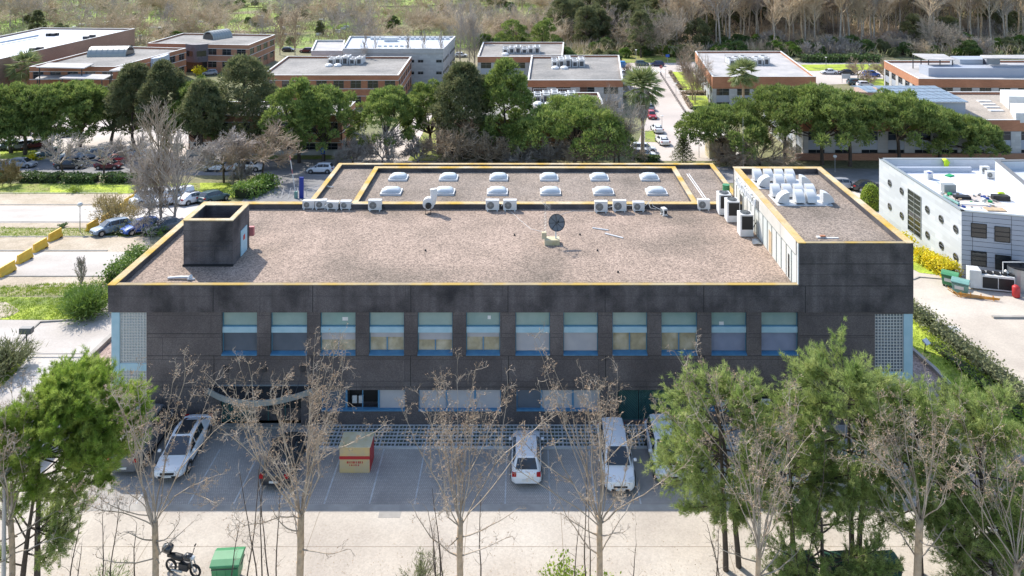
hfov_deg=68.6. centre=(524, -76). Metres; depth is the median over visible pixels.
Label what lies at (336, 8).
bare tree
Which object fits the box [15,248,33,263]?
plastic barrier
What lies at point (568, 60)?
rooftop plant
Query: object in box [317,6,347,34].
bare tree
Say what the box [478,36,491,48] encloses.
evergreen tree
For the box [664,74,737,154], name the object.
side pavement
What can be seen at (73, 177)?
hedge
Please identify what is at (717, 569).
sapling
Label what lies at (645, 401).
louvre door
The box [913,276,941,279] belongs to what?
lawn kerb
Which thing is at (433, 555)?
sapling
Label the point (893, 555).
waste container
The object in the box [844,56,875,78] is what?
bare tree
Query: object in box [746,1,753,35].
forest tree
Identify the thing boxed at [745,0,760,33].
forest tree
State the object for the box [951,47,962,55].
evergreen tree
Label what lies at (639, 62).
parked car
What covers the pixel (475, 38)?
bare tree
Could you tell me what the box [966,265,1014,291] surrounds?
chiller
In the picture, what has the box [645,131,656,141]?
lawn
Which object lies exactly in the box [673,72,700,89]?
lawn
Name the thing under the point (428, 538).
litter
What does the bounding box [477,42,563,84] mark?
building
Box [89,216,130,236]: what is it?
parked car
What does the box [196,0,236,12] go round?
bare tree
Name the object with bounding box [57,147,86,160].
parked car
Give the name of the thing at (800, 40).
evergreen tree
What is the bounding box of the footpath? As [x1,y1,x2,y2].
[352,115,431,160]
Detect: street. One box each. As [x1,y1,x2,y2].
[0,160,878,183]
[621,62,883,84]
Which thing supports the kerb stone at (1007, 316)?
on the service road at (977, 323)
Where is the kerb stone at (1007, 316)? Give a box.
[991,315,1023,318]
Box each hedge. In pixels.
[15,170,66,182]
[58,171,102,183]
[92,240,149,285]
[99,170,151,183]
[224,172,282,199]
[623,42,675,50]
[634,153,660,161]
[668,70,682,89]
[680,91,705,94]
[681,93,692,108]
[797,52,882,62]
[900,231,918,250]
[913,245,963,277]
[913,298,1023,407]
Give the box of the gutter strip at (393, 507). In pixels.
[74,504,934,510]
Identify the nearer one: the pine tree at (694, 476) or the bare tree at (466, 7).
the pine tree at (694, 476)
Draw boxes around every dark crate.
[953,194,970,199]
[990,194,1010,201]
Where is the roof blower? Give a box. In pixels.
[423,188,436,214]
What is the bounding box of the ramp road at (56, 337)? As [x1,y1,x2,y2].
[0,304,110,410]
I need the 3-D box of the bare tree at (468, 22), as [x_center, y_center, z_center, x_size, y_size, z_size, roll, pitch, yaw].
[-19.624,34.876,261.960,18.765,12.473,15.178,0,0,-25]
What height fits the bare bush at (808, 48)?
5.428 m
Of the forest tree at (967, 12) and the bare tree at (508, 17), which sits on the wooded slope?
the forest tree at (967, 12)
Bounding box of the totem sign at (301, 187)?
[299,177,303,197]
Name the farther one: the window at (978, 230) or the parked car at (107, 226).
the parked car at (107, 226)
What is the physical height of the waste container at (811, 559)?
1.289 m
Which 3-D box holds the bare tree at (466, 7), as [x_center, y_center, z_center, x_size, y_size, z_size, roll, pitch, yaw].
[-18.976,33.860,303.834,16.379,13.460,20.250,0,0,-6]
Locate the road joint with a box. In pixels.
[74,512,931,575]
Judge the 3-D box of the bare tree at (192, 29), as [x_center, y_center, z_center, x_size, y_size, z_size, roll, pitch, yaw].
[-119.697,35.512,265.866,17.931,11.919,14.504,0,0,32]
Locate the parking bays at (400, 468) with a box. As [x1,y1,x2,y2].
[80,425,957,503]
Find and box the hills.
[0,0,621,47]
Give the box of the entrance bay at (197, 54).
[186,43,208,71]
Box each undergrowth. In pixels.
[0,0,551,46]
[0,0,565,46]
[562,0,1023,56]
[568,0,1022,58]
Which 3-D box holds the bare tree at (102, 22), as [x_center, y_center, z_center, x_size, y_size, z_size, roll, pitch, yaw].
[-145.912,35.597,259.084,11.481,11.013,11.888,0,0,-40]
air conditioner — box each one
[302,199,315,209]
[315,199,326,209]
[326,200,339,210]
[340,200,351,209]
[368,199,384,211]
[486,199,501,211]
[503,199,518,211]
[594,200,609,212]
[613,199,628,212]
[632,201,646,211]
[660,207,667,215]
[697,198,711,210]
[980,166,989,173]
[985,170,994,178]
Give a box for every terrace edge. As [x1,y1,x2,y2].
[0,204,90,204]
[0,221,100,221]
[0,236,117,236]
[0,250,107,250]
[4,275,104,276]
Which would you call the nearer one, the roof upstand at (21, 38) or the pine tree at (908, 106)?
the pine tree at (908, 106)
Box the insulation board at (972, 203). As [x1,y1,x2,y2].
[959,201,987,205]
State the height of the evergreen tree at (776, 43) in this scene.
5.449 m
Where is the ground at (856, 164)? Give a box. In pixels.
[0,48,1023,319]
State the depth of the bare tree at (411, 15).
289.74 m
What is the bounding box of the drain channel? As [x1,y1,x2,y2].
[31,353,82,353]
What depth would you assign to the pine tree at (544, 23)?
222.02 m
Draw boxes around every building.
[0,28,134,85]
[29,46,185,90]
[107,163,913,427]
[147,33,274,72]
[188,101,355,149]
[264,56,411,106]
[311,40,344,55]
[342,36,454,83]
[437,92,607,152]
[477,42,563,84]
[527,55,622,111]
[695,51,815,105]
[763,91,1023,152]
[879,158,1023,277]
[884,60,1023,90]
[995,159,1023,208]
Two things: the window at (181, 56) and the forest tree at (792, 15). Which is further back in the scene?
the forest tree at (792, 15)
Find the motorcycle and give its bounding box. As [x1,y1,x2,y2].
[162,542,200,575]
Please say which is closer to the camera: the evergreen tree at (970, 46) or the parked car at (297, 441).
the parked car at (297, 441)
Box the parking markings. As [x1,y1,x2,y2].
[135,449,728,503]
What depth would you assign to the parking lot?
136.25 m
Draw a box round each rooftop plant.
[325,54,365,66]
[502,44,540,55]
[533,88,575,105]
[551,55,584,69]
[724,55,769,65]
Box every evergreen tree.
[21,14,30,23]
[53,22,69,27]
[168,31,181,36]
[273,11,287,23]
[285,37,294,44]
[384,15,400,25]
[385,22,395,29]
[476,33,494,48]
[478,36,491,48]
[492,37,502,41]
[496,0,507,7]
[505,2,516,10]
[543,0,576,35]
[552,37,566,46]
[556,8,574,27]
[563,47,576,54]
[566,0,584,27]
[571,5,601,47]
[573,8,601,39]
[587,8,614,40]
[587,42,597,51]
[588,3,609,38]
[590,48,602,54]
[591,0,609,12]
[593,5,610,35]
[594,37,616,50]
[602,49,612,54]
[607,0,629,21]
[607,50,622,60]
[610,0,628,24]
[615,12,631,36]
[619,47,632,57]
[623,0,635,12]
[625,4,636,14]
[630,0,654,11]
[632,2,653,17]
[636,44,652,56]
[639,7,664,32]
[648,46,656,55]
[649,0,661,10]
[652,8,680,41]
[655,44,663,53]
[662,44,675,56]
[664,37,681,45]
[671,48,681,56]
[677,44,690,57]
[697,39,713,46]
[702,8,724,30]
[702,19,725,41]
[709,45,722,50]
[721,36,727,41]
[728,40,749,50]
[731,0,752,25]
[731,34,749,43]
[741,35,755,47]
[748,0,770,20]
[751,33,762,47]
[760,42,774,50]
[764,35,782,44]
[770,40,786,52]
[784,40,793,49]
[786,44,802,56]
[793,39,804,44]
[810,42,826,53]
[821,36,840,53]
[847,34,859,41]
[854,39,876,53]
[874,39,891,52]
[885,47,900,56]
[896,42,915,56]
[898,13,927,41]
[908,23,927,40]
[930,44,940,53]
[931,15,951,34]
[941,15,961,34]
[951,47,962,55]
[957,40,983,55]
[974,3,997,21]
[990,7,1015,29]
[994,37,1006,50]
[996,36,1019,48]
[1003,45,1017,54]
[1007,10,1021,30]
[1011,34,1023,41]
[1012,38,1023,50]
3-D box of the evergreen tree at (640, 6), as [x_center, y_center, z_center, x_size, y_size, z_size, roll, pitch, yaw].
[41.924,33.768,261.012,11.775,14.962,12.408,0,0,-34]
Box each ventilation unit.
[716,190,731,214]
[724,197,739,221]
[737,210,753,236]
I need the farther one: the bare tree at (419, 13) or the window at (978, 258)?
the bare tree at (419, 13)
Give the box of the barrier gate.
[290,157,297,198]
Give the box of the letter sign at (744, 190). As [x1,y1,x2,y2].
[736,177,758,210]
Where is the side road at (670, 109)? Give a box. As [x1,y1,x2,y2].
[628,75,715,160]
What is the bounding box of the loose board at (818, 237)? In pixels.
[816,236,838,238]
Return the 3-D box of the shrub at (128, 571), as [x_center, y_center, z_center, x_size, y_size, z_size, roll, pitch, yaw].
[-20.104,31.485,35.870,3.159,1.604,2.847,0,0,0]
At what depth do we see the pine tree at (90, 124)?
130.03 m
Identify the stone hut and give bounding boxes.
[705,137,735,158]
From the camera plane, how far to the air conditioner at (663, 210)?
60.41 m
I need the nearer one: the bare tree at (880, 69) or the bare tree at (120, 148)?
the bare tree at (120, 148)
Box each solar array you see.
[852,86,968,114]
[858,87,877,92]
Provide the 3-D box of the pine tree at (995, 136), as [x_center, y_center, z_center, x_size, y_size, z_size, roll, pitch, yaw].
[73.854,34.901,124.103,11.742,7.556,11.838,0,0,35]
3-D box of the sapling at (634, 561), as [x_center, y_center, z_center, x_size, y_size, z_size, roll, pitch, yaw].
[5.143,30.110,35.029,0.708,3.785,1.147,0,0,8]
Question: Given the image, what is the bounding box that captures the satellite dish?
[542,203,564,244]
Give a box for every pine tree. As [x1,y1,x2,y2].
[0,80,85,148]
[0,81,61,152]
[0,90,16,135]
[0,344,159,575]
[0,459,99,575]
[1,106,52,154]
[28,10,47,29]
[32,78,114,146]
[72,93,139,144]
[103,61,160,143]
[134,58,189,131]
[160,74,228,150]
[175,77,228,160]
[206,53,283,146]
[255,75,332,162]
[277,83,369,160]
[314,20,324,34]
[354,84,427,153]
[398,78,463,142]
[427,60,495,158]
[474,56,537,158]
[495,19,530,41]
[507,92,636,162]
[530,16,559,41]
[625,9,656,57]
[637,351,789,572]
[673,102,771,161]
[681,17,712,45]
[730,82,829,158]
[745,488,905,575]
[750,406,859,544]
[761,81,872,164]
[762,316,922,553]
[812,87,905,166]
[843,366,981,575]
[851,87,954,157]
[901,103,991,157]
[909,370,1023,575]
[923,473,1023,575]
[931,113,1012,157]
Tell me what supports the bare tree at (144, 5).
on the hills
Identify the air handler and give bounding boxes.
[1000,90,1023,108]
[1010,103,1023,122]
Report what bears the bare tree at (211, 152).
on the ground at (856, 164)
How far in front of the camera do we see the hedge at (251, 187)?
101.44 m
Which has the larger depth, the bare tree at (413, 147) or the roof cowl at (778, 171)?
the bare tree at (413, 147)
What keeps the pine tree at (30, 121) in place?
on the parking lot
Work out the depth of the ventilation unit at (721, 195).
60.47 m
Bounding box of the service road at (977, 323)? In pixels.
[851,191,1023,383]
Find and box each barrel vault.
[87,46,134,56]
[203,29,231,39]
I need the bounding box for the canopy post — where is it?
[912,55,952,67]
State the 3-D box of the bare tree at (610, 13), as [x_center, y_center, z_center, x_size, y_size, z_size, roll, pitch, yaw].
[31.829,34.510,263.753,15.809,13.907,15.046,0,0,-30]
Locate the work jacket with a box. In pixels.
[942,158,949,166]
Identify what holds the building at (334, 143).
on the ground at (856, 164)
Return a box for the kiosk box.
[338,432,374,472]
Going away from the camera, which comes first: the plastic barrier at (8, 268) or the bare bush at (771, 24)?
the plastic barrier at (8, 268)
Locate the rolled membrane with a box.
[943,195,959,204]
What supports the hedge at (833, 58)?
on the ground at (856, 164)
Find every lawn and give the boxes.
[0,150,36,158]
[408,118,435,160]
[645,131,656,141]
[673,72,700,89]
[688,96,707,109]
[913,246,935,273]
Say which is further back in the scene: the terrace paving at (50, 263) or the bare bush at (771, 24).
the bare bush at (771, 24)
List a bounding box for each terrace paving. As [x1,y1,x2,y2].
[0,206,101,222]
[0,252,124,274]
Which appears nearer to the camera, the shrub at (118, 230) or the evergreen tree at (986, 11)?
the shrub at (118, 230)
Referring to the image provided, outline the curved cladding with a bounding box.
[151,54,169,67]
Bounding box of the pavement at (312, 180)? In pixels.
[242,172,330,201]
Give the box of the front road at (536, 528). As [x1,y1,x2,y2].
[0,438,1006,575]
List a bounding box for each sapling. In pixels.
[56,491,96,575]
[94,497,126,575]
[128,516,141,575]
[229,511,242,575]
[235,439,270,575]
[251,471,285,575]
[422,484,444,575]
[423,522,437,575]
[466,496,489,575]
[564,511,589,575]
[578,455,596,575]
[630,529,639,575]
[701,518,724,575]
[788,430,832,575]
[838,498,874,575]
[948,439,980,574]
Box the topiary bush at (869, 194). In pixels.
[860,182,878,211]
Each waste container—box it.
[209,546,245,575]
[783,550,818,575]
[824,550,856,575]
[871,550,903,575]
[941,269,959,285]
[951,276,969,294]
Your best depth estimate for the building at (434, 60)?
191.46 m
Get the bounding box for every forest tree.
[6,0,14,25]
[155,1,175,37]
[658,0,688,39]
[663,1,695,29]
[664,0,694,32]
[678,0,711,35]
[692,0,708,33]
[703,0,729,42]
[705,0,733,43]
[713,0,742,36]
[717,0,738,38]
[731,0,755,34]
[738,0,748,33]
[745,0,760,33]
[745,0,771,33]
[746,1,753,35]
[758,0,793,39]
[760,9,762,25]
[763,0,783,34]
[777,0,786,33]
[779,0,805,40]
[780,0,800,40]
[787,0,821,40]
[794,0,809,38]
[802,0,828,40]
[805,0,828,40]
[815,0,834,35]
[823,0,830,33]
[826,0,835,30]
[832,0,838,32]
[832,0,853,37]
[834,0,845,35]
[836,0,864,35]
[839,0,858,35]
[845,0,872,38]
[851,0,876,39]
[857,0,859,36]
[861,0,879,36]
[868,0,889,38]
[872,0,894,34]
[879,9,881,29]
[882,0,903,36]
[887,0,900,31]
[897,0,908,27]
[911,0,943,25]
[911,0,947,41]
[923,0,947,27]
[924,0,956,39]
[943,0,966,31]
[953,0,972,33]
[964,0,991,34]
[967,0,994,40]
[969,0,991,36]
[978,0,1001,39]
[992,0,1014,37]
[998,1,1004,37]
[1005,0,1013,36]
[1013,0,1023,34]
[1017,0,1023,35]
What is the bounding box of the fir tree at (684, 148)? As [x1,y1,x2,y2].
[669,135,696,162]
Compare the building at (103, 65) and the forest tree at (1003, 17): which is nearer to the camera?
the building at (103, 65)
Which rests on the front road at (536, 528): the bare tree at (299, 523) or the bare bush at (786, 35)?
the bare tree at (299, 523)
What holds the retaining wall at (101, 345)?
on the ground at (856, 164)
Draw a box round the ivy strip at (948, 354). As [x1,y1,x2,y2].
[913,335,1023,423]
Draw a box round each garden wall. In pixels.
[186,150,364,154]
[795,153,1023,159]
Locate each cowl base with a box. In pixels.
[750,179,798,188]
[768,195,832,205]
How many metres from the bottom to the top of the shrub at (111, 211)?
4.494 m
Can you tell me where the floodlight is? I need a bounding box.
[922,338,934,353]
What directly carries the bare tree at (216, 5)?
on the hills
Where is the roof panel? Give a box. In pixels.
[976,100,1003,111]
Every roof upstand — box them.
[0,35,38,42]
[897,167,971,171]
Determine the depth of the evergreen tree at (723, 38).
244.72 m
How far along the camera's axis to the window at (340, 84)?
166.13 m
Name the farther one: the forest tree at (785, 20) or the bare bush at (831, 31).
the bare bush at (831, 31)
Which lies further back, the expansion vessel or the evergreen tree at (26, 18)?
the evergreen tree at (26, 18)
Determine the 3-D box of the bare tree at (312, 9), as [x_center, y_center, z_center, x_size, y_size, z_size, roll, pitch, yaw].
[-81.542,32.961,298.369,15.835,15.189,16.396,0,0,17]
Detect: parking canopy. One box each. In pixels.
[35,75,65,84]
[36,63,93,84]
[59,74,112,88]
[109,65,140,84]
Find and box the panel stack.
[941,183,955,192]
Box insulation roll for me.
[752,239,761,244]
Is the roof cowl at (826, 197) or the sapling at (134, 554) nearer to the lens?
the sapling at (134, 554)
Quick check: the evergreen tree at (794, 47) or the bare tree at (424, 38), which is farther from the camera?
the evergreen tree at (794, 47)
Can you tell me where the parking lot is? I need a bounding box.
[0,109,199,159]
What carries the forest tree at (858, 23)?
on the wooded slope
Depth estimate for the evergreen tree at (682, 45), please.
231.68 m
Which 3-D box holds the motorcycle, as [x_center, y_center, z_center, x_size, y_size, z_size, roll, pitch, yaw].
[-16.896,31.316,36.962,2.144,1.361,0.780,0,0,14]
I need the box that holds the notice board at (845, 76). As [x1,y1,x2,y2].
[842,74,849,78]
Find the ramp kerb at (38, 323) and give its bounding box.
[15,303,103,345]
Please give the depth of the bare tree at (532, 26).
257.70 m
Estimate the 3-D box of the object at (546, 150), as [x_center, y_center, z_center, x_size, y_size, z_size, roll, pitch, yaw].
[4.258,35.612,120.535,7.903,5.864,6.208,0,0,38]
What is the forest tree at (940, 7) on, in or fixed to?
on the wooded slope
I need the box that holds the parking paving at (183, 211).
[111,202,201,233]
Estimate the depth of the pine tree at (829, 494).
37.35 m
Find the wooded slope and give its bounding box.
[581,0,1023,42]
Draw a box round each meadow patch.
[190,13,279,31]
[245,0,319,6]
[326,0,476,5]
[494,6,529,16]
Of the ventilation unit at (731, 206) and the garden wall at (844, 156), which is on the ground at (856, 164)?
the garden wall at (844, 156)
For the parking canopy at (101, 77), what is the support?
on the ground at (856, 164)
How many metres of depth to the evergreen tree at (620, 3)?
271.44 m
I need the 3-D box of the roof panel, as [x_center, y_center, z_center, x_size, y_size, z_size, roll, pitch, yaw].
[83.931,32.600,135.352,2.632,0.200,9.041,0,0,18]
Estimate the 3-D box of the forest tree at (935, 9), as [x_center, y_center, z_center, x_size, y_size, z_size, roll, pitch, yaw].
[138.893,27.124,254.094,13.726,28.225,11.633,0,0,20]
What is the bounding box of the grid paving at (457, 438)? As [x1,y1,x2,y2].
[316,425,738,448]
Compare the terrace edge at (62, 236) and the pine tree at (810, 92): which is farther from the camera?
the pine tree at (810, 92)
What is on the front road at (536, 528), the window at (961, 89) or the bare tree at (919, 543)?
the bare tree at (919, 543)
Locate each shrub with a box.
[0,328,46,385]
[26,151,45,160]
[53,280,98,307]
[54,276,110,325]
[57,222,67,226]
[65,185,83,193]
[85,189,135,224]
[89,553,133,575]
[91,191,114,209]
[110,219,133,235]
[118,199,145,218]
[141,222,167,235]
[191,65,206,74]
[395,546,444,575]
[538,549,595,575]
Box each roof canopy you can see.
[913,54,954,59]
[980,55,1023,58]
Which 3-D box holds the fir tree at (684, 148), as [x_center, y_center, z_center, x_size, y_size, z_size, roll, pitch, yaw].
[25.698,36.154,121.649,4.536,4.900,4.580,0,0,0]
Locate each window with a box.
[33,72,42,78]
[50,72,60,74]
[179,53,183,59]
[187,51,205,56]
[208,61,216,66]
[209,49,216,54]
[221,312,256,355]
[222,49,230,54]
[237,49,245,54]
[238,123,249,131]
[270,312,306,355]
[282,81,290,86]
[302,143,315,149]
[316,81,326,87]
[320,312,354,355]
[321,390,404,410]
[325,143,337,149]
[333,81,343,87]
[351,81,360,87]
[368,81,377,87]
[369,312,403,355]
[385,81,394,86]
[417,312,451,355]
[418,390,500,410]
[466,312,499,355]
[481,63,490,67]
[515,312,549,355]
[516,63,524,67]
[516,390,599,410]
[532,87,546,91]
[556,87,570,91]
[563,312,597,355]
[571,127,583,135]
[580,87,594,91]
[604,87,617,93]
[612,312,647,355]
[661,312,697,355]
[693,390,728,410]
[711,312,746,355]
[716,89,728,94]
[737,89,749,94]
[761,312,798,355]
[808,150,824,152]
[835,150,847,152]
[861,150,877,152]
[863,131,877,139]
[888,131,903,139]
[888,150,903,152]
[908,188,920,238]
[915,131,930,139]
[915,150,930,152]
[941,88,952,90]
[942,150,956,152]
[960,88,971,90]
[971,223,986,238]
[971,250,986,266]
[980,88,990,90]
[994,226,1010,242]
[995,254,1010,269]
[1002,131,1010,139]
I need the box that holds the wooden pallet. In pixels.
[983,207,1006,211]
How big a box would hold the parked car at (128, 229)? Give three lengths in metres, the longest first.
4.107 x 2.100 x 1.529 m
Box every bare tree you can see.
[0,0,35,22]
[0,0,41,24]
[0,5,17,23]
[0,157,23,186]
[0,365,137,575]
[8,0,50,15]
[23,0,65,16]
[32,0,59,12]
[38,130,86,173]
[43,0,94,26]
[61,2,98,22]
[71,6,119,27]
[71,345,237,575]
[72,255,87,283]
[73,0,107,16]
[73,134,129,173]
[81,2,139,28]
[84,13,120,27]
[89,0,140,15]
[101,129,147,171]
[102,0,131,12]
[110,0,151,18]
[111,6,146,27]
[113,5,161,42]
[123,95,190,217]
[124,140,185,236]
[129,126,205,216]
[136,0,159,9]
[136,0,179,13]
[145,0,172,11]
[147,19,183,39]
[154,0,184,12]
[159,0,197,26]
[160,11,212,32]
[167,2,232,32]
[170,0,200,13]
[174,0,198,12]
[176,0,211,21]
[181,126,264,182]
[189,2,230,30]
[193,0,222,24]
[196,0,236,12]
[200,0,235,29]
[200,326,394,575]
[203,0,244,14]
[205,17,254,33]
[216,115,307,173]
[228,161,255,184]
[247,14,279,33]
[249,5,301,33]
[250,4,311,29]
[264,0,296,12]
[265,0,291,14]
[271,14,289,54]
[276,0,308,15]
[285,0,312,14]
[285,10,308,54]
[300,0,339,24]
[310,0,346,23]
[316,0,340,7]
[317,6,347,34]
[322,2,353,29]
[326,0,357,21]
[332,137,368,164]
[339,1,377,35]
[342,0,374,9]
[346,15,373,35]
[347,1,372,16]
[349,121,406,162]
[352,22,381,35]
[353,6,382,29]
[354,0,384,12]
[355,5,393,24]
[358,35,368,55]
[362,17,400,35]
[368,0,390,12]
[381,1,407,16]
[390,18,423,35]
[394,1,425,18]
[394,347,566,575]
[397,4,431,28]
[399,135,435,162]
[400,5,430,34]
[403,33,410,47]
[404,2,443,35]
[408,6,437,30]
[411,0,455,9]
[417,116,482,162]
[419,31,428,47]
[423,1,467,35]
[426,0,460,34]
[434,0,468,15]
[434,12,460,35]
[438,32,443,47]
[439,18,468,40]
[445,0,470,13]
[446,0,470,60]
[447,9,493,42]
[450,4,511,39]
[457,318,700,575]
[458,0,495,22]
[459,2,483,61]
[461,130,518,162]
[464,13,484,64]
[467,2,500,25]
[480,2,536,37]
[480,21,500,36]
[482,5,516,23]
[486,5,535,28]
[488,0,508,5]
[488,9,532,35]
[500,0,532,18]
[502,141,536,162]
[507,11,566,40]
[515,13,541,38]
[525,1,551,17]
[525,16,551,39]
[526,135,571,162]
[529,0,551,8]
[531,2,560,21]
[534,0,553,7]
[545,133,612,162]
[549,13,573,37]
[549,17,590,43]
[586,123,650,162]
[592,83,648,162]
[607,4,633,33]
[609,14,644,42]
[620,62,642,88]
[621,4,689,55]
[624,17,672,55]
[650,330,826,575]
[675,43,714,99]
[680,61,710,102]
[708,140,765,168]
[717,124,800,166]
[826,352,976,575]
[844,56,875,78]
[859,74,876,83]
[867,58,894,79]
[904,356,1023,575]
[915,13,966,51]
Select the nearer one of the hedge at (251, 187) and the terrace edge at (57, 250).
the terrace edge at (57, 250)
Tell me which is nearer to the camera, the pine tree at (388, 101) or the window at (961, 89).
the pine tree at (388, 101)
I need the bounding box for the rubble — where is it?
[940,192,996,207]
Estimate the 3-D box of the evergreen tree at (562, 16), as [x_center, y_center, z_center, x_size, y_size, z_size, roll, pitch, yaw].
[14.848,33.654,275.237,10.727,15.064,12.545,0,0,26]
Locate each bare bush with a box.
[678,40,703,54]
[749,23,781,35]
[755,29,787,43]
[759,19,784,30]
[759,37,788,52]
[761,28,790,37]
[763,13,794,26]
[776,26,799,39]
[784,34,797,42]
[794,32,820,44]
[797,28,818,37]
[797,41,823,55]
[808,35,839,44]
[816,33,850,53]
[820,15,850,32]
[822,41,844,53]
[823,22,846,36]
[837,25,872,37]
[843,41,862,53]
[850,23,867,33]
[854,33,878,42]
[865,29,887,38]
[878,24,906,34]
[879,29,903,41]
[881,27,919,42]
[885,34,913,46]
[903,38,932,53]
[937,34,969,45]
[957,17,976,31]
[963,14,990,26]
[967,28,987,38]
[968,36,998,54]
[975,25,997,36]
[979,17,1011,33]
[997,29,1023,38]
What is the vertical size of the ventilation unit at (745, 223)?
1.701 m
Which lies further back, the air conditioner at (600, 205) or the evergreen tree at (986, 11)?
the evergreen tree at (986, 11)
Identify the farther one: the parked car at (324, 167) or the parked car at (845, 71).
the parked car at (845, 71)
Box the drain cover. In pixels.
[378,511,400,517]
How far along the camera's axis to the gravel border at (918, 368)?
52.61 m
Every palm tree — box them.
[3,48,44,84]
[620,64,665,156]
[726,56,759,97]
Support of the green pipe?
on the office building at (404, 289)
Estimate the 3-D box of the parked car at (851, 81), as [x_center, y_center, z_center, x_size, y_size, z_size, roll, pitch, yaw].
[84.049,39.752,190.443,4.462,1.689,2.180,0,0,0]
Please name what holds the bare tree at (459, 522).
on the front road at (536, 528)
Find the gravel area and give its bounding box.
[940,194,1007,206]
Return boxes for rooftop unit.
[370,37,448,46]
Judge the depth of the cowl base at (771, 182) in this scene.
60.06 m
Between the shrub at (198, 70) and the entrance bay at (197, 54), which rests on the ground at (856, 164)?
the shrub at (198, 70)
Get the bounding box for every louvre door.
[222,402,236,421]
[237,406,251,421]
[619,390,637,419]
[639,390,655,419]
[656,390,672,417]
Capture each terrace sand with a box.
[0,194,131,205]
[0,223,99,227]
[0,236,149,251]
[0,277,106,286]
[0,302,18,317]
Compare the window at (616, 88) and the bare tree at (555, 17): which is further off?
the bare tree at (555, 17)
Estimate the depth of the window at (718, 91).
166.98 m
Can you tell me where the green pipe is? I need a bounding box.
[722,183,729,191]
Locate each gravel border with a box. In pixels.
[93,341,110,386]
[913,354,1022,505]
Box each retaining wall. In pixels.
[82,333,110,359]
[913,347,1023,464]
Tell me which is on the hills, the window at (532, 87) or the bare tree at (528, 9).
the bare tree at (528, 9)
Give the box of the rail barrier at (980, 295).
[947,287,999,300]
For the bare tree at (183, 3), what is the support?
on the hills
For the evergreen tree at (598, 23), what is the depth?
252.61 m
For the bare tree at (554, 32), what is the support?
on the ground at (856, 164)
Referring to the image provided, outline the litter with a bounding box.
[32,430,941,575]
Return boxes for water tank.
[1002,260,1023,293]
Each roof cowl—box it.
[752,169,761,180]
[757,174,769,187]
[763,169,772,180]
[770,184,780,196]
[773,174,784,186]
[774,169,783,177]
[775,190,789,203]
[781,184,792,196]
[784,169,795,180]
[784,174,795,186]
[793,184,803,192]
[793,189,805,202]
[799,174,811,187]
[804,184,816,196]
[804,189,816,202]
[820,190,833,203]
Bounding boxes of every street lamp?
[0,466,11,575]
[19,326,33,340]
[77,202,82,231]
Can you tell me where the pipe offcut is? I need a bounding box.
[167,274,194,280]
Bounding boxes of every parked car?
[0,140,15,149]
[6,157,37,168]
[7,139,31,149]
[20,139,50,149]
[34,146,62,158]
[53,158,87,169]
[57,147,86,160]
[79,147,105,159]
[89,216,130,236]
[93,159,123,169]
[95,150,118,159]
[108,404,174,471]
[110,154,130,161]
[119,215,158,235]
[129,186,165,206]
[142,216,183,235]
[154,185,194,205]
[154,413,211,478]
[173,190,200,205]
[196,189,229,202]
[202,69,217,74]
[202,160,230,171]
[232,159,262,171]
[259,432,307,484]
[281,47,293,51]
[299,47,311,52]
[306,162,334,173]
[455,52,467,56]
[509,430,543,483]
[596,417,636,490]
[629,147,655,158]
[630,142,656,151]
[635,60,648,65]
[644,414,686,481]
[646,109,656,118]
[650,60,664,65]
[650,124,663,132]
[655,135,670,144]
[765,421,815,490]
[820,68,838,74]
[834,177,853,188]
[838,69,854,74]
[846,78,860,85]
[851,179,878,191]
[856,80,873,85]
[862,70,880,76]
[985,558,1022,575]
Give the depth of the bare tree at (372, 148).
119.02 m
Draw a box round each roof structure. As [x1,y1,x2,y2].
[854,87,879,95]
[919,64,1023,76]
[950,56,982,63]
[983,59,999,63]
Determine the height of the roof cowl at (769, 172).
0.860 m
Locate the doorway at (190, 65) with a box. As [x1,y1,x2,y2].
[187,62,206,71]
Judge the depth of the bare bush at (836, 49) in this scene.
232.85 m
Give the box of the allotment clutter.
[72,15,357,39]
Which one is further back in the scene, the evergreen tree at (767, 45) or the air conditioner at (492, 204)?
the evergreen tree at (767, 45)
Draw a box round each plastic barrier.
[0,260,16,277]
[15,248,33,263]
[32,237,48,252]
[47,227,62,241]
[85,218,99,230]
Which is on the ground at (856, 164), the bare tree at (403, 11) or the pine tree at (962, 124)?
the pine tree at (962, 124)
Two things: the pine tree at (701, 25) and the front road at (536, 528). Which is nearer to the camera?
the front road at (536, 528)
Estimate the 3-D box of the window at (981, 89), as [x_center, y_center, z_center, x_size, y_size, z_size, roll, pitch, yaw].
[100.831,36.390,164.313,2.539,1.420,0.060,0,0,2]
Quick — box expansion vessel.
[1012,284,1019,297]
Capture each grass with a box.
[0,182,280,296]
[0,183,234,197]
[0,228,164,235]
[0,287,107,295]
[0,293,107,319]
[0,296,75,384]
[50,185,138,192]
[200,183,238,196]
[233,154,441,158]
[577,54,675,62]
[801,64,881,70]
[860,79,883,85]
[913,319,1023,456]
[913,322,1023,449]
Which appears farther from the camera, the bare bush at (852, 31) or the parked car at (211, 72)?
the bare bush at (852, 31)
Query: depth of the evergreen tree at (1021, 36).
247.69 m

